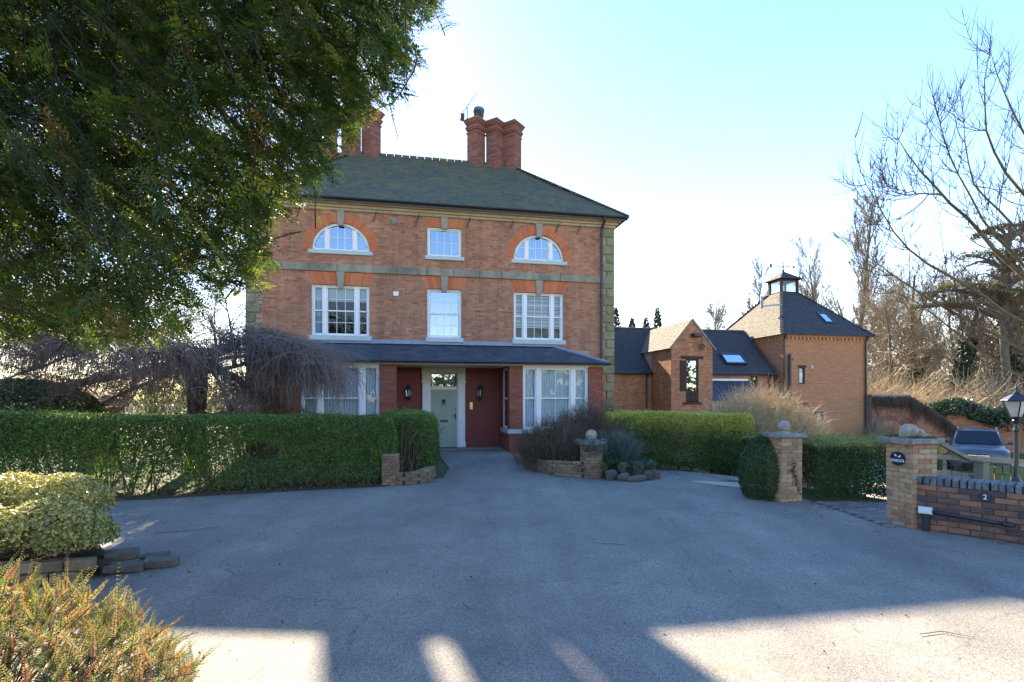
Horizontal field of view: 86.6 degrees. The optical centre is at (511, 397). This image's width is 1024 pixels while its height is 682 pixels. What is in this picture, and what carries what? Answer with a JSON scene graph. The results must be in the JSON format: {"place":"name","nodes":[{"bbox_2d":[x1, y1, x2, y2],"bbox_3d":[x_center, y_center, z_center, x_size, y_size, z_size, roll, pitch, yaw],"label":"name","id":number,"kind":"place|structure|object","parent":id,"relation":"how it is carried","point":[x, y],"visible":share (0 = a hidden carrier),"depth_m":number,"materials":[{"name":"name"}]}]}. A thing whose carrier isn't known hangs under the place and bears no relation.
{"place":"outdoors","nodes":[
{"label":"outdoors","id":0,"kind":"place"},
{"bbox_2d":[0,536,112,564],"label":"flower bed","id":1,"kind":"object","parent":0,"point":[99,553],"visible":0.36,"depth_m":5.59,"materials":[{"name":"soil"}]},
{"bbox_2d":[0,471,121,586],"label":"variegated bush","id":2,"kind":"object","parent":1,"relation":"on","point":[66,532],"visible":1,"depth_m":5.48,"materials":[{"name":"green plant"}]},
{"bbox_2d":[3,466,437,504],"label":"verge","id":3,"kind":"structure","parent":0,"point":[217,492],"depth_m":10.24,"materials":[{"name":"green plant"}]},
{"bbox_2d":[78,480,437,500],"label":"fallen leaves","id":4,"kind":"object","parent":3,"relation":"on","point":[249,490],"visible":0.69,"depth_m":10.18,"materials":[{"name":"brown plant"}]},
{"bbox_2d":[0,449,1023,681],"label":"driveway","id":5,"kind":"structure","parent":0,"point":[542,626],"depth_m":5.04,"materials":[{"name":"grey asphalt"}]},
{"bbox_2d":[0,546,179,587],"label":"brick edging","id":6,"kind":"object","parent":5,"relation":"on","point":[48,568],"visible":0.82,"depth_m":5.22,"materials":[{"name":"stone"}]},
{"bbox_2d":[0,546,225,681],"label":"shrub","id":7,"kind":"object","parent":5,"relation":"on","point":[93,641],"visible":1,"depth_m":3.23,"materials":[{"name":"green plant"}]},
{"bbox_2d":[109,484,1008,681],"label":"fallen leaves","id":8,"kind":"object","parent":5,"relation":"on","point":[511,576],"visible":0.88,"depth_m":5.33,"materials":[{"name":"brown plant"}]},
{"bbox_2d":[605,469,617,479],"bbox_3d":[2.120,1.659,11.620,0.333,0.261,0.201,8,1,-27],"label":"rock","id":9,"kind":"object","parent":5,"relation":"on","point":[611,474],"visible":0.79,"depth_m":11.52,"materials":[{"name":"stone"}]},
{"bbox_2d":[617,472,628,480],"bbox_3d":[2.361,1.683,11.500,0.259,0.202,0.163,-9,-7,-3],"label":"rock","id":10,"kind":"object","parent":5,"relation":"on","point":[624,476],"visible":0.75,"depth_m":11.44,"materials":[{"name":"stone"}]},
{"bbox_2d":[627,475,646,481],"bbox_3d":[2.626,1.696,11.420,0.510,0.146,0.240,-3,4,-21],"label":"rock","id":11,"kind":"object","parent":5,"relation":"on","point":[638,478],"visible":0.94,"depth_m":11.32,"materials":[{"name":"stone"}]},
{"bbox_2d":[737,434,779,499],"bbox_3d":[4.376,1.234,9.498,0.834,1.203,0.816,0,0,0],"label":"box ball","id":12,"kind":"object","parent":5,"relation":"on","point":[759,488],"visible":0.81,"depth_m":9.29,"materials":[{"name":"green plant"}]},
{"bbox_2d":[0,399,1023,502],"bbox_3d":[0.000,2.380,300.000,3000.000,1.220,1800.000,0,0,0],"label":"ground","id":13,"kind":"structure","parent":0,"point":[443,467],"depth_m":12.40,"materials":[{"name":"green plant"}]},
{"bbox_2d":[0,378,110,479],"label":"evergreen bush","id":14,"kind":"object","parent":13,"relation":"on","point":[22,392],"visible":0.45,"depth_m":10.71,"materials":[{"name":"green plant"}]},
{"bbox_2d":[95,394,123,466],"bbox_3d":[-10.525,0.875,14.124,0.540,1.950,0.540,0,0,-4],"label":"ball gatepost","id":15,"kind":"object","parent":13,"relation":"on","point":[106,397],"visible":0.21,"depth_m":14.03,"materials":[{"name":"brick"}]},
{"bbox_2d":[0,362,243,414],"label":"woods","id":16,"kind":"object","parent":13,"relation":"on","point":[142,407],"visible":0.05,"depth_m":60.04,"materials":[{"name":"brown plant"}]},
{"bbox_2d":[131,378,222,453],"bbox_3d":[-10.160,0.574,16.582,2.271,2.506,2.525,0,0,20],"label":"evergreen bush","id":17,"kind":"object","parent":13,"relation":"on","point":[150,404],"visible":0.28,"depth_m":15.99,"materials":[{"name":"green plant"}]},
{"bbox_2d":[0,273,385,473],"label":"weeping tree","id":18,"kind":"object","parent":13,"relation":"on","point":[307,360],"visible":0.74,"depth_m":11.82,"materials":[{"name":"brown plant"}]},
{"bbox_2d":[0,406,433,502],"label":"clipped hedge","id":19,"kind":"object","parent":13,"relation":"on","point":[152,429],"visible":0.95,"depth_m":10.03,"materials":[{"name":"green plant"}]},
{"bbox_2d":[0,0,459,359],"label":"overhanging evergreen","id":20,"kind":"object","parent":13,"relation":"on","point":[162,48],"visible":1,"depth_m":2.82,"materials":[{"name":"green plant"}]},
{"bbox_2d":[238,392,277,453],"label":"evergreen bush","id":21,"kind":"object","parent":13,"relation":"on","point":[270,405],"visible":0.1,"depth_m":17.06,"materials":[{"name":"green plant"}]},
{"bbox_2d":[382,453,399,485],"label":"stub pillar","id":22,"kind":"structure","parent":13,"relation":"on","point":[390,465],"depth_m":10.84,"materials":[{"name":"brick"}]},
{"bbox_2d":[376,407,448,473],"bbox_3d":[-2.692,1.016,13.996,1.800,1.602,5.246,0,0,-13],"label":"clipped hedge","id":23,"kind":"object","parent":13,"relation":"on","point":[424,426],"visible":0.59,"depth_m":12.04,"materials":[{"name":"green plant"}]},
{"bbox_2d":[396,465,435,484],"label":"wall","id":24,"kind":"structure","parent":13,"relation":"on","point":[423,475],"depth_m":11.02,"materials":[{"name":"brick"}]},
{"bbox_2d":[240,103,629,456],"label":"brick house","id":25,"kind":"structure","parent":13,"relation":"on","point":[444,288],"depth_m":18.72,"materials":[{"name":"brick"}]},
{"bbox_2d":[309,284,370,340],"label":"window","id":26,"kind":"structure","parent":25,"relation":"in","point":[338,313],"depth_m":18.09,"materials":[{"name":"white paint"}]},
{"bbox_2d":[308,223,371,255],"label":"window","id":27,"kind":"structure","parent":25,"relation":"in","point":[336,239],"depth_m":18.02,"materials":[{"name":"white paint"}]},
{"bbox_2d":[301,365,378,431],"bbox_3d":[-5.265,0.010,16.749,2.300,2.040,0.169,0,0,-11],"label":"window","id":28,"kind":"structure","parent":25,"relation":"in","point":[360,406],"depth_m":16.84,"materials":[{"name":"white paint"}]},
{"bbox_2d":[405,384,411,400],"bbox_3d":[-3.527,-0.185,18.565,0.236,0.570,0.236,0,0,-11],"label":"wall lantern","id":29,"kind":"object","parent":25,"relation":"attached to","point":[408,390],"depth_m":18.52,"materials":[{"name":"black metal"}]},
{"bbox_2d":[431,390,456,446],"bbox_3d":[-2.378,0.710,18.935,0.900,2.000,0.122,0,0,-11],"label":"door","id":30,"kind":"structure","parent":25,"relation":"in","point":[443,402],"depth_m":18.97,"materials":[{"name":"green paint"}]},
{"bbox_2d":[426,289,462,342],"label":"window","id":31,"kind":"structure","parent":25,"relation":"in","point":[443,307],"depth_m":18.71,"materials":[{"name":"white glass"}]},
{"bbox_2d":[425,227,463,260],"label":"window","id":32,"kind":"structure","parent":25,"relation":"in","point":[442,244],"depth_m":18.69,"materials":[{"name":"glass"}]},
{"bbox_2d":[459,90,477,130],"bbox_3d":[-1.749,-11.729,22.114,0.821,1.757,0.362,0,0,-28],"label":"television aerial","id":33,"kind":"object","parent":25,"relation":"attached to","point":[462,117],"visible":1,"depth_m":22.05,"materials":[{"name":"silver metal"}]},
{"bbox_2d":[477,384,483,400],"bbox_3d":[-1.115,-0.185,19.047,0.236,0.570,0.236,0,0,-11],"label":"wall lantern","id":34,"kind":"object","parent":25,"relation":"attached to","point":[480,389],"depth_m":19.02,"materials":[{"name":"black metal"}]},
{"bbox_2d":[503,368,507,428],"bbox_3d":[-0.193,0.010,18.413,0.055,2.040,0.860,0,0,-11],"label":"side window","id":35,"kind":"structure","parent":25,"relation":"in","point":[505,377],"depth_m":18.55,"materials":[{"name":"white paint"}]},
{"bbox_2d":[512,292,565,344],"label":"window","id":36,"kind":"structure","parent":25,"relation":"in","point":[538,319],"depth_m":19.41,"materials":[{"name":"white paint"}]},
{"bbox_2d":[511,235,566,265],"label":"window","id":37,"kind":"structure","parent":25,"relation":"in","point":[542,250],"depth_m":19.34,"materials":[{"name":"white paint"}]},
{"bbox_2d":[523,367,587,428],"bbox_3d":[1.432,0.010,18.088,2.240,2.040,0.169,0,0,-11],"label":"window","id":38,"kind":"structure","parent":25,"relation":"in","point":[547,389],"depth_m":18.11,"materials":[{"name":"white glass"}]},
{"bbox_2d":[514,454,584,477],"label":"wall","id":39,"kind":"structure","parent":13,"relation":"on","point":[560,468],"depth_m":12.21,"materials":[{"name":"brick"}]},
{"bbox_2d":[575,429,607,478],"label":"stub pillar","id":40,"kind":"structure","parent":13,"relation":"on","point":[591,447],"depth_m":11.79,"materials":[{"name":"brick"}]},
{"bbox_2d":[614,307,620,326],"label":"conifer tree","id":41,"kind":"object","parent":13,"relation":"on","point":[616,321],"visible":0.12,"depth_m":69.72,"materials":[{"name":"green plant"}]},
{"bbox_2d":[628,317,635,326],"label":"conifer tree","id":42,"kind":"object","parent":13,"relation":"on","point":[631,323],"visible":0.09,"depth_m":71.78,"materials":[{"name":"green plant"}]},
{"bbox_2d":[642,316,650,327],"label":"conifer tree","id":43,"kind":"object","parent":13,"relation":"on","point":[645,324],"visible":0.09,"depth_m":73.78,"materials":[{"name":"green plant"}]},
{"bbox_2d":[651,307,662,327],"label":"conifer tree","id":44,"kind":"object","parent":13,"relation":"on","point":[657,319],"visible":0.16,"depth_m":69.80,"materials":[{"name":"green plant"}]},
{"bbox_2d":[599,407,756,476],"bbox_3d":[4.407,1.210,14.084,4.323,1.950,1.915,0,0,0],"label":"clipped hedge","id":45,"kind":"object","parent":13,"relation":"on","point":[668,429],"visible":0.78,"depth_m":13.79,"materials":[{"name":"green plant"}]},
{"bbox_2d":[659,467,729,476],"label":"fallen leaves","id":46,"kind":"object","parent":13,"relation":"on","point":[689,471],"visible":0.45,"depth_m":12.89,"materials":[{"name":"brown plant"}]},
{"bbox_2d":[614,318,777,461],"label":"barn wing","id":47,"kind":"structure","parent":13,"relation":"on","point":[682,366],"depth_m":25.98,"materials":[{"name":"brown brick"}]},
{"bbox_2d":[686,359,697,401],"bbox_3d":[8.080,-0.790,24.494,0.640,1.920,0.070,0,0,-11],"label":"loft window","id":48,"kind":"structure","parent":47,"relation":"in","point":[691,364],"depth_m":24.49,"materials":[{"name":"glass"}]},
{"bbox_2d":[719,353,747,364],"bbox_3d":[11.276,-2.001,27.640,1.200,0.633,0.681,0,0,-11],"label":"roof window","id":49,"kind":"structure","parent":47,"relation":"in","point":[729,358],"depth_m":27.63,"materials":[{"name":"glass"}]},
{"bbox_2d":[750,376,756,386],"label":"window","id":50,"kind":"structure","parent":47,"relation":"in","point":[751,377],"depth_m":27.34,"materials":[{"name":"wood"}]},
{"bbox_2d":[697,298,728,329],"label":"bare tree","id":51,"kind":"object","parent":13,"relation":"on","point":[718,317],"visible":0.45,"depth_m":58.13,"materials":[{"name":"brown plant"}]},
{"bbox_2d":[739,255,776,316],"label":"bare tree","id":52,"kind":"object","parent":13,"relation":"on","point":[758,294],"visible":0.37,"depth_m":52.09,"materials":[{"name":"brown plant"}]},
{"bbox_2d":[691,371,840,486],"bbox_3d":[7.026,0.856,15.477,4.330,3.288,4.167,0,0,0],"label":"straw shrub","id":53,"kind":"object","parent":13,"relation":"on","point":[768,413],"visible":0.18,"depth_m":14.64,"materials":[{"name":"beige plant"}]},
{"bbox_2d":[762,420,806,502],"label":"gate pillar","id":54,"kind":"structure","parent":13,"relation":"on","point":[786,444],"depth_m":9.11,"materials":[{"name":"brick"}]},
{"bbox_2d":[726,261,875,435],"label":"dovecote","id":55,"kind":"structure","parent":13,"relation":"on","point":[815,352],"depth_m":28.01,"materials":[{"name":"brick"}]},
{"bbox_2d":[799,367,804,383],"bbox_3d":[14.651,-1.125,27.576,0.370,0.850,0.090,0,0,-11],"label":"window","id":56,"kind":"structure","parent":55,"relation":"in","point":[801,369],"depth_m":27.60,"materials":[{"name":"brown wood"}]},
{"bbox_2d":[802,412,822,432],"bbox_3d":[15.279,1.325,27.772,1.240,1.250,0.230,0,0,-11],"label":"window","id":57,"kind":"structure","parent":55,"relation":"in","point":[818,417],"depth_m":27.86,"materials":[{"name":"clear glass"}]},
{"bbox_2d":[816,312,835,322],"bbox_3d":[16.619,-4.248,28.777,0.600,0.706,0.750,0,0,-11],"label":"roof window","id":58,"kind":"structure","parent":55,"relation":"in","point":[825,316],"depth_m":28.77,"materials":[{"name":"glass"}]},
{"bbox_2d":[788,236,835,309],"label":"bare tree","id":59,"kind":"object","parent":13,"relation":"on","point":[813,295],"visible":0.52,"depth_m":50.53,"materials":[{"name":"brown plant"}]},
{"bbox_2d":[802,444,870,484],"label":"evergreen bush","id":60,"kind":"object","parent":13,"relation":"on","point":[819,461],"visible":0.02,"depth_m":12.38,"materials":[{"name":"green plant"}]},
{"bbox_2d":[819,176,906,346],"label":"bare tree","id":61,"kind":"object","parent":13,"relation":"on","point":[865,272],"visible":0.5,"depth_m":42.60,"materials":[{"name":"brown plant"}]},
{"bbox_2d":[725,256,1019,388],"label":"woods","id":62,"kind":"object","parent":13,"relation":"on","point":[897,346],"visible":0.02,"depth_m":54.57,"materials":[{"name":"brown plant"}]},
{"bbox_2d":[848,413,898,453],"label":"straw shrub","id":63,"kind":"object","parent":13,"relation":"on","point":[879,428],"visible":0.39,"depth_m":26.46,"materials":[{"name":"beige plant"}]},
{"bbox_2d":[849,280,909,385],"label":"bare tree","id":64,"kind":"object","parent":13,"relation":"on","point":[878,322],"visible":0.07,"depth_m":56.53,"materials":[{"name":"brown plant"}]},
{"bbox_2d":[854,284,931,374],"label":"bare tree","id":65,"kind":"object","parent":13,"relation":"on","point":[869,351],"visible":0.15,"depth_m":47.81,"materials":[{"name":"brown plant"}]},
{"bbox_2d":[848,280,952,394],"bbox_3d":[27.003,-2.508,37.774,6.195,11.731,6.284,0,0,32],"label":"bare tree","id":66,"kind":"object","parent":13,"relation":"on","point":[875,310],"visible":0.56,"depth_m":37.51,"materials":[{"name":"brown plant"}]},
{"bbox_2d":[844,265,962,363],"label":"bare tree","id":67,"kind":"object","parent":13,"relation":"on","point":[900,310],"visible":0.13,"depth_m":53.36,"materials":[{"name":"brown plant"}]},
{"bbox_2d":[878,424,944,528],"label":"gate pillar","id":68,"kind":"structure","parent":13,"relation":"on","point":[915,445],"depth_m":7.33,"materials":[{"name":"brick"}]},
{"bbox_2d":[890,452,905,465],"bbox_3d":[5.272,0.830,7.432,0.015,0.190,0.230,0,0,-11],"label":"name plaque","id":69,"kind":"object","parent":68,"relation":"attached to","point":[898,458],"visible":1,"depth_m":7.43,"materials":[{"name":"black metal"}]},
{"bbox_2d":[868,395,956,452],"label":"garden wall","id":70,"kind":"structure","parent":13,"relation":"on","point":[907,409],"depth_m":27.99,"materials":[{"name":"brick"}]},
{"bbox_2d":[868,310,960,382],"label":"bare tree","id":71,"kind":"object","parent":13,"relation":"on","point":[930,372],"visible":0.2,"depth_m":44.24,"materials":[{"name":"brown plant"}]},
{"bbox_2d":[851,243,978,401],"bbox_3d":[29.009,-3.748,37.069,8.877,14.124,8.801,0,0,0],"label":"bare tree","id":72,"kind":"object","parent":13,"relation":"on","point":[913,295],"visible":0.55,"depth_m":37.32,"materials":[{"name":"brown plant"}]},
{"bbox_2d":[829,5,1023,396],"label":"branching tree","id":73,"kind":"object","parent":13,"relation":"on","point":[1007,261],"visible":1,"depth_m":10.21,"materials":[{"name":"brown plant"}]},
{"bbox_2d":[868,322,1023,414],"bbox_3d":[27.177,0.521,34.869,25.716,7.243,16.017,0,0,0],"label":"undergrowth","id":74,"kind":"object","parent":13,"relation":"on","point":[924,396],"visible":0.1,"depth_m":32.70,"materials":[{"name":"plant"}]},
{"bbox_2d":[911,264,984,374],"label":"bare tree","id":75,"kind":"object","parent":13,"relation":"on","point":[949,322],"visible":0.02,"depth_m":50.60,"materials":[{"name":"brown plant"}]},
{"bbox_2d":[901,245,1023,397],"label":"bare tree","id":76,"kind":"object","parent":13,"relation":"on","point":[965,360],"visible":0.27,"depth_m":36.27,"materials":[{"name":"plant"}]},
{"bbox_2d":[908,220,1023,397],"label":"cedar tree","id":77,"kind":"object","parent":13,"relation":"on","point":[1004,347],"visible":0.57,"depth_m":33.80,"materials":[{"name":"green plant"}]},
{"bbox_2d":[916,475,1023,544],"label":"boundary wall","id":78,"kind":"structure","parent":13,"relation":"on","point":[955,495],"depth_m":6.83,"materials":[{"name":"brick"}]},
{"bbox_2d":[918,506,1014,531],"bbox_3d":[5.699,1.633,6.849,0.100,0.395,0.950,0,0,-42],"label":"junction box","id":79,"kind":"object","parent":78,"relation":"attached to","point":[926,512],"visible":0.95,"depth_m":7.01,"materials":[{"name":"plastic"}]},
{"bbox_2d":[979,493,991,501],"bbox_3d":[5.856,1.230,6.729,0.015,0.116,0.124,0,0,-42],"label":"number plaque","id":80,"kind":"object","parent":78,"relation":"attached to","point":[985,497],"visible":1,"depth_m":6.72,"materials":[{"name":"black ceramic"}]},
{"bbox_2d":[925,397,1023,451],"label":"ivy wall","id":81,"kind":"structure","parent":13,"relation":"on","point":[961,414],"depth_m":28.64,"materials":[{"name":"plant"}]},
{"bbox_2d":[935,254,1023,391],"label":"bare tree","id":82,"kind":"object","parent":13,"relation":"on","point":[1020,369],"visible":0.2,"depth_m":35.33,"materials":[{"name":"plant"}]},
{"bbox_2d":[973,459,991,479],"bbox_3d":[7.862,1.530,9.100,0.200,0.982,0.200,0,0,-15],"label":"fence post","id":83,"kind":"object","parent":13,"relation":"on","point":[980,468],"visible":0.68,"depth_m":9.04,"materials":[{"name":"grey wood"}]},
{"bbox_2d":[936,443,1023,478],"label":"timber gate","id":84,"kind":"structure","parent":83,"relation":"attached to","point":[960,455],"depth_m":9.10,"materials":[{"name":"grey wood"}]},
{"bbox_2d":[995,473,1012,481],"bbox_3d":[7.929,1.329,8.717,0.156,0.196,0.588,0,0,29],"label":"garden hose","id":85,"kind":"object","parent":83,"relation":"attached to","point":[1003,476],"visible":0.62,"depth_m":8.87,"materials":[{"name":"green plastic"}]},
{"bbox_2d":[946,284,1023,395],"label":"bare tree","id":86,"kind":"object","parent":13,"relation":"on","point":[994,370],"visible":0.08,"depth_m":41.09,"materials":[{"name":"brown plant"}]},
{"bbox_2d":[969,263,1019,346],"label":"bare tree","id":87,"kind":"object","parent":13,"relation":"on","point":[997,288],"visible":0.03,"depth_m":47.77,"materials":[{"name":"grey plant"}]},
{"bbox_2d":[989,465,1023,481],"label":"board fence","id":88,"kind":"object","parent":13,"relation":"on","point":[994,470],"visible":0.26,"depth_m":9.24,"materials":[{"name":"wood"}]},
{"bbox_2d":[1000,386,1023,482],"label":"lamp post","id":89,"kind":"object","parent":13,"relation":"on","point":[1013,402],"visible":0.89,"depth_m":6.89,"materials":[{"name":"black metal"}]},
{"bbox_2d":[0,0,1023,398],"label":"sky","id":90,"kind":"structure","parent":0,"point":[721,128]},
{"bbox_2d":[631,470,812,488],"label":"side drive","id":91,"kind":"structure","parent":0,"point":[691,476],"depth_m":12.13,"materials":[{"name":"concrete"}]},
{"bbox_2d":[642,470,652,479],"bbox_3d":[2.903,1.671,11.622,0.236,0.243,0.202,16,13,19],"label":"rock","id":92,"kind":"object","parent":91,"relation":"on","point":[648,474],"visible":0.62,"depth_m":11.54,"materials":[{"name":"stone"}]},
{"bbox_2d":[650,469,659,478],"bbox_3d":[3.073,1.673,11.754,0.273,0.230,0.206,15,-1,24],"label":"rock","id":93,"kind":"object","parent":91,"relation":"on","point":[656,474],"visible":0.5,"depth_m":11.66,"materials":[{"name":"stone"}]},
{"bbox_2d":[690,481,766,487],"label":"gravel path","id":94,"kind":"structure","parent":0,"point":[732,484],"depth_m":11.08,"materials":[{"name":"grey gravel"}]},
{"bbox_2d":[815,501,903,526],"bbox_3d":[6.330,1.809,8.250,2.540,0.156,1.800,0,0,0],"label":"paved entrance","id":95,"kind":"object","parent":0,"point":[872,515],"visible":0.27,"depth_m":8.38,"materials":[{"name":"stone"}]},
{"bbox_2d":[789,499,884,511],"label":"fallen leaves","id":96,"kind":"object","parent":95,"relation":"on","point":[839,504],"visible":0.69,"depth_m":8.74,"materials":[{"name":"brown plant"}]},
{"bbox_2d":[812,460,1023,498],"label":"gravel yard","id":97,"kind":"structure","parent":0,"point":[960,469],"depth_m":22.23,"materials":[{"name":"grey gravel"}]},
{"bbox_2d":[739,429,948,500],"bbox_3d":[6.564,1.408,10.611,4.264,1.632,2.593,0,0,-16],"label":"clipped hedge","id":98,"kind":"object","parent":97,"relation":"on","point":[830,449],"visible":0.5,"depth_m":9.35,"materials":[{"name":"green plant"}]},
{"bbox_2d":[945,426,1013,469],"bbox_3d":[19.627,2.099,22.962,2.300,1.741,4.665,0,0,39],"label":"parked car","id":99,"kind":"object","parent":97,"relation":"on","point":[978,442],"visible":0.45,"depth_m":21.95,"materials":[{"name":"grey paint"}]},
{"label":"flower bed","id":100,"kind":"structure","parent":0,"visible":0},
{"bbox_2d":[509,410,601,471],"bbox_3d":[1.034,1.006,13.430,2.300,1.640,2.299,0,0,0],"label":"bare shrub","id":101,"kind":"object","parent":100,"relation":"on","point":[549,442],"visible":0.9,"depth_m":12.99,"materials":[{"name":"plant"}]},
{"bbox_2d":[519,446,654,472],"bbox_3d":[1.651,1.520,13.948,2.940,0.310,4.545,0,0,0],"label":"ground cover","id":102,"kind":"object","parent":100,"relation":"on","point":[595,463],"visible":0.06,"depth_m":11.90,"materials":[{"name":"green plant"}]},
{"bbox_2d":[551,393,639,451],"bbox_3d":[2.129,0.814,14.500,2.846,2.059,2.799,0,0,0],"label":"bare shrub","id":103,"kind":"object","parent":100,"relation":"on","point":[593,421],"visible":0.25,"depth_m":14.14,"materials":[{"name":"plant"}]},
{"bbox_2d":[602,462,607,477],"bbox_3d":[2.000,1.597,11.948,0.218,0.436,0.174,-1,17,12],"label":"rock","id":104,"kind":"object","parent":100,"relation":"on","point":[604,470],"visible":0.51,"depth_m":11.86,"materials":[{"name":"stone"}]},
{"bbox_2d":[604,456,623,467],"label":"fern","id":105,"kind":"object","parent":100,"relation":"on","point":[611,462],"visible":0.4,"depth_m":12.02,"materials":[{"name":"green plant"}]},
{"bbox_2d":[595,424,648,472],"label":"grey shrub","id":106,"kind":"object","parent":100,"relation":"on","point":[617,448],"visible":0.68,"depth_m":12.49,"materials":[{"name":"grey plant"}]},
{"bbox_2d":[618,462,631,475],"bbox_3d":[2.448,1.617,11.852,0.285,0.461,0.182,-4,-2,-26],"label":"rock","id":107,"kind":"object","parent":100,"relation":"on","point":[624,468],"visible":0.58,"depth_m":11.79,"materials":[{"name":"stone"}]},
{"bbox_2d":[600,457,656,470],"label":"ground cover","id":108,"kind":"object","parent":100,"relation":"on","point":[631,460],"visible":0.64,"depth_m":11.87,"materials":[{"name":"green plant"}]},
{"bbox_2d":[632,461,644,475],"bbox_3d":[2.747,1.601,11.853,0.296,0.459,0.228,8,3,6],"label":"rock","id":109,"kind":"object","parent":100,"relation":"on","point":[639,470],"visible":0.56,"depth_m":11.76,"materials":[{"name":"stone"}]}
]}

